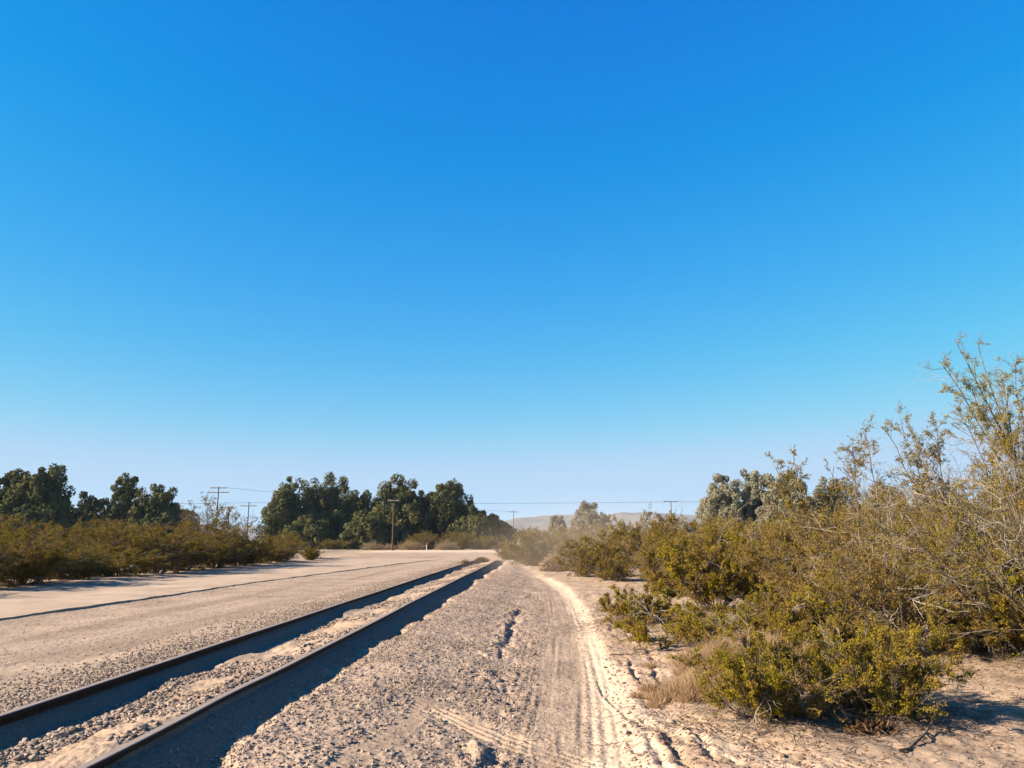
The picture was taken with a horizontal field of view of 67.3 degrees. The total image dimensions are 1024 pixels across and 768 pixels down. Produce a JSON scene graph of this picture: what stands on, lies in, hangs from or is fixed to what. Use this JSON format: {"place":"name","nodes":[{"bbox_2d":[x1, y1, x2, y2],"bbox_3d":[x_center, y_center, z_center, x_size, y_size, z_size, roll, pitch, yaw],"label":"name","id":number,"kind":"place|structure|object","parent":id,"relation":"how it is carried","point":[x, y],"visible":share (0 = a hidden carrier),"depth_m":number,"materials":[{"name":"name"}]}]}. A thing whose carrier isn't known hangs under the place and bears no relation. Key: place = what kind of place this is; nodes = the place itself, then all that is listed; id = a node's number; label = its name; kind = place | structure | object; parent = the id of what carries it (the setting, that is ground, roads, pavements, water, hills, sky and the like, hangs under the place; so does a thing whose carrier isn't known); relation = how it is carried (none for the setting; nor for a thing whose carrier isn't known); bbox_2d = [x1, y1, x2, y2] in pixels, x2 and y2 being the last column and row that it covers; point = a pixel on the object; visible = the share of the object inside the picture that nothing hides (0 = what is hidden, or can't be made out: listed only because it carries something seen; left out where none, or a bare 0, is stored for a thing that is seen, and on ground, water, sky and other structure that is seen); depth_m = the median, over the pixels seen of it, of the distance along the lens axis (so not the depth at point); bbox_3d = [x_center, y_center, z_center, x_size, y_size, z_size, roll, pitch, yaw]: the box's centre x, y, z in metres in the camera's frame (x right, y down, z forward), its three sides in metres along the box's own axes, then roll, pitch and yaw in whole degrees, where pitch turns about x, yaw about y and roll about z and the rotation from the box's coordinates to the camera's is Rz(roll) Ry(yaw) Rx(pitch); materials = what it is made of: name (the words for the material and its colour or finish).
{"place":"outdoors","nodes":[
{"label":"outdoors","id":0,"kind":"place"},
{"bbox_2d":[0,558,438,619],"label":"road","id":1,"kind":"structure","parent":0,"point":[26,604],"depth_m":21.98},
{"bbox_2d":[201,512,700,539],"bbox_3d":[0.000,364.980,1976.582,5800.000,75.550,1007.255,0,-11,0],"label":"hills","id":2,"kind":"structure","parent":0,"point":[533,522],"depth_m":1883.33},
{"bbox_2d":[474,557,488,562],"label":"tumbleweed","id":3,"kind":"object","parent":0,"point":[480,560],"visible":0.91,"depth_m":48.04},
{"bbox_2d":[0,540,1023,767],"bbox_3d":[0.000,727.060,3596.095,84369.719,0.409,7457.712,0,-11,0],"label":"ground","id":4,"kind":"structure","parent":0,"point":[576,591],"depth_m":7.94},
{"bbox_2d":[0,537,25,581],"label":"creosote bush","id":5,"kind":"object","parent":4,"relation":"on","point":[7,568],"visible":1,"depth_m":21.06,"materials":[{"name":"green plant"}]},
{"bbox_2d":[0,468,30,524],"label":"tamarisk tree","id":6,"kind":"object","parent":4,"relation":"on","point":[9,479],"visible":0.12,"depth_m":96.36,"materials":[{"name":"green plant"}]},
{"bbox_2d":[0,526,47,557],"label":"creosote bush","id":7,"kind":"object","parent":4,"relation":"on","point":[5,530],"visible":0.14,"depth_m":26.89,"materials":[{"name":"green plant"}]},
{"bbox_2d":[0,513,58,546],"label":"creosote bush","id":8,"kind":"object","parent":4,"relation":"on","point":[33,529],"visible":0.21,"depth_m":39.62,"materials":[{"name":"green plant"}]},
{"bbox_2d":[7,507,64,540],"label":"tamarisk tree","id":9,"kind":"object","parent":4,"relation":"on","point":[44,516],"visible":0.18,"depth_m":89.68,"materials":[{"name":"green plant"}]},
{"bbox_2d":[0,463,85,534],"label":"tamarisk tree","id":10,"kind":"object","parent":4,"relation":"on","point":[41,488],"visible":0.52,"depth_m":93.68,"materials":[{"name":"green plant"}]},
{"bbox_2d":[9,522,87,551],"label":"creosote bush","id":11,"kind":"object","parent":4,"relation":"on","point":[69,536],"visible":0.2,"depth_m":31.18,"materials":[{"name":"green plant"}]},
{"bbox_2d":[0,525,104,587],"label":"creosote bush","id":12,"kind":"object","parent":4,"relation":"on","point":[35,564],"visible":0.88,"depth_m":22.77,"materials":[{"name":"green plant"}]},
{"bbox_2d":[18,539,125,579],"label":"creosote bush","id":13,"kind":"object","parent":4,"relation":"on","point":[87,570],"visible":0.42,"depth_m":25.36,"materials":[{"name":"green plant"}]},
{"bbox_2d":[68,507,88,533],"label":"tamarisk tree","id":14,"kind":"object","parent":4,"relation":"on","point":[76,510],"visible":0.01,"depth_m":110.29,"materials":[{"name":"green plant"}]},
{"bbox_2d":[71,491,105,533],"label":"tamarisk tree","id":15,"kind":"object","parent":4,"relation":"on","point":[90,507],"visible":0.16,"depth_m":113.79,"materials":[{"name":"green plant"}]},
{"bbox_2d":[56,512,140,560],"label":"creosote bush","id":16,"kind":"object","parent":4,"relation":"on","point":[103,539],"visible":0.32,"depth_m":35.92,"materials":[{"name":"green plant"}]},
{"bbox_2d":[76,515,153,549],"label":"creosote bush","id":17,"kind":"object","parent":4,"relation":"on","point":[80,523],"visible":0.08,"depth_m":47.46,"materials":[{"name":"green plant"}]},
{"bbox_2d":[99,472,141,530],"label":"tamarisk tree","id":18,"kind":"object","parent":4,"relation":"on","point":[124,496],"visible":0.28,"depth_m":115.61,"materials":[{"name":"green plant"}]},
{"bbox_2d":[85,537,179,576],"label":"creosote bush","id":19,"kind":"object","parent":4,"relation":"on","point":[139,564],"visible":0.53,"depth_m":27.97,"materials":[{"name":"green plant"}]},
{"bbox_2d":[124,483,188,539],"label":"tamarisk tree","id":20,"kind":"object","parent":4,"relation":"on","point":[155,508],"visible":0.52,"depth_m":112.98,"materials":[{"name":"green plant"}]},
{"bbox_2d":[109,518,204,573],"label":"creosote bush","id":21,"kind":"object","parent":4,"relation":"on","point":[151,540],"visible":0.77,"depth_m":30.63,"materials":[{"name":"green plant"}]},
{"bbox_2d":[136,523,195,550],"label":"creosote bush","id":22,"kind":"object","parent":4,"relation":"on","point":[163,530],"visible":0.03,"depth_m":42.15,"materials":[{"name":"green plant"}]},
{"bbox_2d":[146,532,223,570],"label":"creosote bush","id":23,"kind":"object","parent":4,"relation":"on","point":[193,559],"visible":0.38,"depth_m":33.53,"materials":[{"name":"green plant"}]},
{"bbox_2d":[170,502,201,534],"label":"tamarisk tree","id":24,"kind":"object","parent":4,"relation":"on","point":[175,505],"visible":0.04,"depth_m":117.44,"materials":[{"name":"green plant"}]},
{"bbox_2d":[166,491,262,565],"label":"creosote bush","id":25,"kind":"object","parent":4,"relation":"on","point":[212,528],"visible":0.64,"depth_m":38.32,"materials":[{"name":"green plant"}]},
{"bbox_2d":[207,486,228,526],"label":"utility pole","id":26,"kind":"object","parent":4,"relation":"on","point":[218,487],"visible":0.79,"depth_m":120.82,"materials":[{"name":"brown wood"}]},
{"bbox_2d":[175,529,261,568],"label":"creosote bush","id":27,"kind":"object","parent":4,"relation":"on","point":[226,560],"visible":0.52,"depth_m":36.35,"materials":[{"name":"green plant"}]},
{"bbox_2d":[196,523,255,538],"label":"creosote bush","id":28,"kind":"object","parent":4,"relation":"on","point":[237,529],"visible":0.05,"depth_m":48.53,"materials":[{"name":"green plant"}]},
{"bbox_2d":[0,560,474,725],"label":"rail","id":29,"kind":"object","parent":4,"relation":"on","point":[26,711],"visible":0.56,"depth_m":7.90,"materials":[{"name":"metal"}]},
{"bbox_2d":[209,526,277,565],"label":"creosote bush","id":30,"kind":"object","parent":4,"relation":"on","point":[253,555],"visible":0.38,"depth_m":39.53,"materials":[{"name":"green plant"}]},
{"bbox_2d":[250,538,301,562],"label":"creosote bush","id":31,"kind":"object","parent":4,"relation":"on","point":[277,554],"visible":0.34,"depth_m":42.39,"materials":[{"name":"green plant"}]},
{"bbox_2d":[254,528,306,557],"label":"creosote bush","id":32,"kind":"object","parent":4,"relation":"on","point":[288,536],"visible":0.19,"depth_m":54.64,"materials":[{"name":"green plant"}]},
{"bbox_2d":[259,537,307,561],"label":"creosote bush","id":33,"kind":"object","parent":4,"relation":"on","point":[293,551],"visible":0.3,"depth_m":45.99,"materials":[{"name":"green plant"}]},
{"bbox_2d":[76,560,499,767],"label":"rail","id":34,"kind":"object","parent":4,"relation":"on","point":[109,757],"visible":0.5,"depth_m":6.45,"materials":[{"name":"metal"}]},
{"bbox_2d":[254,476,321,540],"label":"tamarisk tree","id":35,"kind":"object","parent":4,"relation":"on","point":[282,507],"visible":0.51,"depth_m":118.32,"materials":[{"name":"green plant"}]},
{"bbox_2d":[0,561,612,767],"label":"gravel","id":36,"kind":"structure","parent":4,"relation":"on","point":[56,739],"depth_m":7.61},
{"bbox_2d":[282,513,336,548],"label":"tamarisk tree","id":37,"kind":"object","parent":4,"relation":"on","point":[313,529],"visible":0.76,"depth_m":113.99,"materials":[{"name":"green plant"}]},
{"bbox_2d":[298,541,324,560],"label":"creosote bush","id":38,"kind":"object","parent":4,"relation":"on","point":[308,553],"visible":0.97,"depth_m":49.53,"materials":[{"name":"green plant"}]},
{"bbox_2d":[299,471,358,540],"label":"tamarisk tree","id":39,"kind":"object","parent":4,"relation":"on","point":[334,506],"visible":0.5,"depth_m":122.55,"materials":[{"name":"green plant"}]},
{"bbox_2d":[318,538,350,549],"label":"creosote bush","id":40,"kind":"object","parent":4,"relation":"on","point":[337,544],"visible":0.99,"depth_m":108.89,"materials":[{"name":"green plant"}]},
{"bbox_2d":[345,489,381,519],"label":"tamarisk tree","id":41,"kind":"object","parent":4,"relation":"on","point":[364,502],"visible":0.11,"depth_m":129.70,"materials":[{"name":"green plant"}]},
{"bbox_2d":[338,509,391,549],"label":"tamarisk tree","id":42,"kind":"object","parent":4,"relation":"on","point":[363,528],"visible":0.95,"depth_m":112.76,"materials":[{"name":"green plant"}]},
{"bbox_2d":[359,540,385,549],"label":"tumbleweed","id":43,"kind":"object","parent":4,"relation":"on","point":[373,546],"visible":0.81,"depth_m":105.26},
{"bbox_2d":[388,499,398,550],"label":"utility pole","id":44,"kind":"object","parent":4,"relation":"on","point":[392,523],"visible":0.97,"depth_m":101.28,"materials":[{"name":"brown wood"}]},
{"bbox_2d":[371,473,429,547],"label":"tamarisk tree","id":45,"kind":"object","parent":4,"relation":"on","point":[408,512],"visible":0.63,"depth_m":120.18,"materials":[{"name":"green plant"}]},
{"bbox_2d":[394,538,420,549],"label":"tumbleweed","id":46,"kind":"object","parent":4,"relation":"on","point":[406,545],"visible":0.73,"depth_m":105.27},
{"bbox_2d":[406,541,425,549],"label":"tumbleweed","id":47,"kind":"object","parent":4,"relation":"on","point":[420,546],"visible":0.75,"depth_m":105.46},
{"bbox_2d":[404,530,447,549],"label":"creosote bush","id":48,"kind":"object","parent":4,"relation":"on","point":[430,541],"visible":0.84,"depth_m":109.36,"materials":[{"name":"green plant"}]},
{"bbox_2d":[412,490,440,531],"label":"tamarisk tree","id":49,"kind":"object","parent":4,"relation":"on","point":[425,503],"visible":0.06,"depth_m":125.24,"materials":[{"name":"green plant"}]},
{"bbox_2d":[433,541,455,549],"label":"tumbleweed","id":50,"kind":"object","parent":4,"relation":"on","point":[439,546],"visible":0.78,"depth_m":105.18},
{"bbox_2d":[415,478,474,548],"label":"tamarisk tree","id":51,"kind":"object","parent":4,"relation":"on","point":[447,508],"visible":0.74,"depth_m":121.13,"materials":[{"name":"green plant"}]},
{"bbox_2d":[443,530,476,549],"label":"creosote bush","id":52,"kind":"object","parent":4,"relation":"on","point":[457,539],"visible":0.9,"depth_m":109.02,"materials":[{"name":"green plant"}]},
{"bbox_2d":[448,504,502,548],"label":"tamarisk tree","id":53,"kind":"object","parent":4,"relation":"on","point":[478,522],"visible":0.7,"depth_m":118.15,"materials":[{"name":"green plant"}]},
{"bbox_2d":[461,534,500,549],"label":"creosote bush","id":54,"kind":"object","parent":4,"relation":"on","point":[484,543],"visible":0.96,"depth_m":109.14,"materials":[{"name":"green plant"}]},
{"bbox_2d":[488,513,517,547],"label":"tamarisk tree","id":55,"kind":"object","parent":4,"relation":"on","point":[506,529],"visible":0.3,"depth_m":124.29,"materials":[{"name":"green plant"}]},
{"bbox_2d":[491,537,521,559],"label":"creosote bush","id":56,"kind":"object","parent":4,"relation":"on","point":[503,553],"visible":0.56,"depth_m":55.43,"materials":[{"name":"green plant"}]},
{"bbox_2d":[498,521,556,565],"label":"creosote bush","id":57,"kind":"object","parent":4,"relation":"on","point":[529,553],"visible":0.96,"depth_m":45.05,"materials":[{"name":"green plant"}]},
{"bbox_2d":[518,526,540,545],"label":"creosote bush","id":58,"kind":"object","parent":4,"relation":"on","point":[530,531],"visible":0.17,"depth_m":133.38,"materials":[{"name":"green plant"}]},
{"bbox_2d":[536,551,569,571],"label":"tumbleweed","id":59,"kind":"object","parent":4,"relation":"on","point":[549,564],"visible":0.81,"depth_m":37.17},
{"bbox_2d":[547,515,568,537],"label":"tamarisk tree","id":60,"kind":"object","parent":4,"relation":"on","point":[557,520],"visible":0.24,"depth_m":161.59,"materials":[{"name":"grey plant"}]},
{"bbox_2d":[533,523,587,559],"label":"creosote bush","id":61,"kind":"object","parent":4,"relation":"on","point":[558,540],"visible":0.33,"depth_m":48.46,"materials":[{"name":"green plant"}]},
{"bbox_2d":[554,535,599,576],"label":"creosote bush","id":62,"kind":"object","parent":4,"relation":"on","point":[576,570],"visible":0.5,"depth_m":32.55,"materials":[{"name":"green plant"}]},
{"bbox_2d":[567,500,605,538],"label":"tamarisk tree","id":63,"kind":"object","parent":4,"relation":"on","point":[586,511],"visible":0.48,"depth_m":146.49,"materials":[{"name":"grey plant"}]},
{"bbox_2d":[573,519,627,549],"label":"creosote bush","id":64,"kind":"object","parent":4,"relation":"on","point":[596,527],"visible":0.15,"depth_m":50.47,"materials":[{"name":"green plant"}]},
{"bbox_2d":[563,523,648,581],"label":"creosote bush","id":65,"kind":"object","parent":4,"relation":"on","point":[605,563],"visible":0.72,"depth_m":28.98,"materials":[{"name":"green plant"}]},
{"bbox_2d":[598,512,613,530],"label":"tamarisk tree","id":66,"kind":"object","parent":4,"relation":"on","point":[604,516],"visible":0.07,"depth_m":152.99,"materials":[{"name":"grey plant"}]},
{"bbox_2d":[592,578,685,625],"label":"creosote bush","id":67,"kind":"object","parent":4,"relation":"on","point":[658,603],"visible":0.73,"depth_m":13.88,"materials":[{"name":"green plant"}]},
{"bbox_2d":[619,514,688,567],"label":"creosote bush","id":68,"kind":"object","parent":4,"relation":"on","point":[677,528],"visible":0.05,"depth_m":38.96,"materials":[{"name":"green plant"}]},
{"bbox_2d":[600,583,708,648],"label":"creosote bush","id":69,"kind":"object","parent":4,"relation":"on","point":[638,628],"visible":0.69,"depth_m":11.01,"materials":[{"name":"green plant"}]},
{"bbox_2d":[606,501,708,584],"bbox_3d":[5.250,5.551,26.338,3.976,3.259,3.776,-2,-12,12],"label":"creosote bush","id":70,"kind":"object","parent":4,"relation":"on","point":[632,542],"visible":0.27,"depth_m":26.02,"materials":[{"name":"green plant"}]},
{"bbox_2d":[635,646,682,651],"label":"fallen branch","id":71,"kind":"object","parent":4,"relation":"on","point":[656,649],"visible":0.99,"depth_m":10.54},
{"bbox_2d":[634,527,710,596],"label":"creosote bush","id":72,"kind":"object","parent":4,"relation":"on","point":[650,562],"visible":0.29,"depth_m":20.61,"materials":[{"name":"green plant"}]},
{"bbox_2d":[625,663,794,707],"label":"dry grass","id":73,"kind":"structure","parent":4,"relation":"on","point":[683,688],"depth_m":7.39,"materials":[{"name":"plant"}]},
{"bbox_2d":[663,598,763,646],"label":"creosote bush","id":74,"kind":"object","parent":4,"relation":"on","point":[710,628],"visible":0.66,"depth_m":9.83,"materials":[{"name":"green plant"}]},
{"bbox_2d":[655,492,781,610],"bbox_3d":[4.183,3.618,16.042,2.509,2.655,2.587,4,-12,-19],"label":"creosote bush","id":75,"kind":"object","parent":4,"relation":"on","point":[694,576],"visible":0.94,"depth_m":15.67,"materials":[{"name":"green plant"}]},
{"bbox_2d":[682,509,761,548],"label":"creosote bush","id":76,"kind":"object","parent":4,"relation":"on","point":[708,520],"visible":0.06,"depth_m":30.10,"materials":[{"name":"green plant"}]},
{"bbox_2d":[695,473,755,538],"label":"tamarisk tree","id":77,"kind":"object","parent":4,"relation":"on","point":[725,497],"visible":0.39,"depth_m":92.81,"materials":[{"name":"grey plant"}]},
{"bbox_2d":[697,513,765,540],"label":"creosote bush","id":78,"kind":"object","parent":4,"relation":"on","point":[750,524],"visible":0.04,"depth_m":39.80,"materials":[{"name":"green plant"}]},
{"bbox_2d":[640,627,846,695],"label":"dry grass","id":79,"kind":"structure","parent":4,"relation":"on","point":[706,651],"depth_m":8.81,"materials":[{"name":"plant"}]},
{"bbox_2d":[739,468,770,532],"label":"tamarisk tree","id":80,"kind":"object","parent":4,"relation":"on","point":[755,502],"visible":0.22,"depth_m":97.95,"materials":[{"name":"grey plant"}]},
{"bbox_2d":[700,510,827,601],"bbox_3d":[6.367,4.295,18.565,3.626,2.457,3.160,-5,-12,23],"label":"creosote bush","id":81,"kind":"object","parent":4,"relation":"on","point":[744,531],"visible":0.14,"depth_m":18.33,"materials":[{"name":"green plant"}]},
{"bbox_2d":[509,598,1023,767],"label":"litter","id":82,"kind":"object","parent":4,"relation":"on","point":[873,714],"visible":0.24,"depth_m":6.29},
{"bbox_2d":[664,608,873,740],"bbox_3d":[2.121,2.465,6.393,1.666,1.194,1.368,0,-11,0],"label":"creosote bush","id":83,"kind":"object","parent":4,"relation":"on","point":[777,682],"visible":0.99,"depth_m":6.27,"materials":[{"name":"green plant"}]},
{"bbox_2d":[752,470,816,540],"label":"tamarisk tree","id":84,"kind":"object","parent":4,"relation":"on","point":[778,496],"visible":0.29,"depth_m":90.07,"materials":[{"name":"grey plant"}]},
{"bbox_2d":[731,579,862,654],"bbox_3d":[3.485,2.920,9.484,1.580,1.006,1.631,7,-13,-31],"label":"creosote bush","id":85,"kind":"object","parent":4,"relation":"on","point":[797,609],"visible":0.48,"depth_m":9.24,"materials":[{"name":"green plant"}]},
{"bbox_2d":[580,604,1023,767],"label":"pebbles","id":86,"kind":"object","parent":4,"relation":"on","point":[881,756],"visible":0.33,"depth_m":6.06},
{"bbox_2d":[727,445,895,616],"bbox_3d":[5.192,2.691,13.107,3.422,3.324,3.301,-7,-13,31],"label":"creosote bush","id":87,"kind":"object","parent":4,"relation":"on","point":[790,582],"visible":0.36,"depth_m":13.22,"materials":[{"name":"green plant"}]},
{"bbox_2d":[770,502,869,552],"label":"creosote bush","id":88,"kind":"object","parent":4,"relation":"on","point":[812,514],"visible":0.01,"depth_m":26.41,"materials":[{"name":"green plant"}]},
{"bbox_2d":[806,475,864,519],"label":"tamarisk tree","id":89,"kind":"object","parent":4,"relation":"on","point":[818,500],"visible":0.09,"depth_m":93.97,"materials":[{"name":"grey plant"}]},
{"bbox_2d":[797,491,875,546],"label":"creosote bush","id":90,"kind":"object","parent":4,"relation":"on","point":[831,520],"visible":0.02,"depth_m":21.32,"materials":[{"name":"green plant"}]},
{"bbox_2d":[839,715,898,736],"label":"tumbleweed","id":91,"kind":"object","parent":4,"relation":"on","point":[870,724],"visible":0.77,"depth_m":5.97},
{"bbox_2d":[787,592,976,732],"bbox_3d":[3.166,2.433,6.754,1.524,1.265,1.601,-8,-14,36],"label":"creosote bush","id":92,"kind":"object","parent":4,"relation":"on","point":[902,679],"visible":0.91,"depth_m":6.45,"materials":[{"name":"green plant"}]},
{"bbox_2d":[859,485,910,516],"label":"tamarisk tree","id":93,"kind":"object","parent":4,"relation":"on","point":[887,486],"visible":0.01,"depth_m":98.62,"materials":[{"name":"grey plant"}]},
{"bbox_2d":[786,440,1022,632],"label":"creosote bush","id":94,"kind":"object","parent":4,"relation":"on","point":[848,519],"visible":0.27,"depth_m":11.18,"materials":[{"name":"green plant"}]},
{"bbox_2d":[796,411,1021,654],"bbox_3d":[4.588,1.827,9.460,2.801,3.049,2.510,0,-11,0],"label":"creosote bush","id":95,"kind":"object","parent":4,"relation":"on","point":[894,611],"visible":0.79,"depth_m":9.00,"materials":[{"name":"green plant"}]},
{"bbox_2d":[818,402,1023,642],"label":"creosote bush","id":96,"kind":"object","parent":4,"relation":"on","point":[930,449],"visible":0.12,"depth_m":10.32,"materials":[{"name":"green plant"}]},
{"bbox_2d":[899,717,943,751],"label":"fallen branch","id":97,"kind":"object","parent":4,"relation":"on","point":[912,745],"visible":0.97,"depth_m":5.78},
{"bbox_2d":[838,435,1023,546],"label":"creosote bush","id":98,"kind":"object","parent":4,"relation":"on","point":[973,500],"visible":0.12,"depth_m":15.45,"materials":[{"name":"green plant"}]},
{"bbox_2d":[844,332,1023,664],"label":"creosote bush","id":99,"kind":"object","parent":4,"relation":"on","point":[1013,461],"visible":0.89,"depth_m":8.66,"materials":[{"name":"green plant"}]},
{"bbox_2d":[919,482,984,512],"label":"tamarisk tree","id":100,"kind":"object","parent":4,"relation":"on","point":[945,492],"visible":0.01,"depth_m":102.25,"materials":[{"name":"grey plant"}]},
{"bbox_2d":[904,506,1023,659],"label":"creosote bush","id":101,"kind":"object","parent":4,"relation":"on","point":[990,638],"visible":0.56,"depth_m":8.53,"materials":[{"name":"green plant"}]},
{"bbox_2d":[0,0,1023,525],"label":"sky","id":102,"kind":"structure","parent":0,"point":[540,257],"materials":[{"name":"blue"}]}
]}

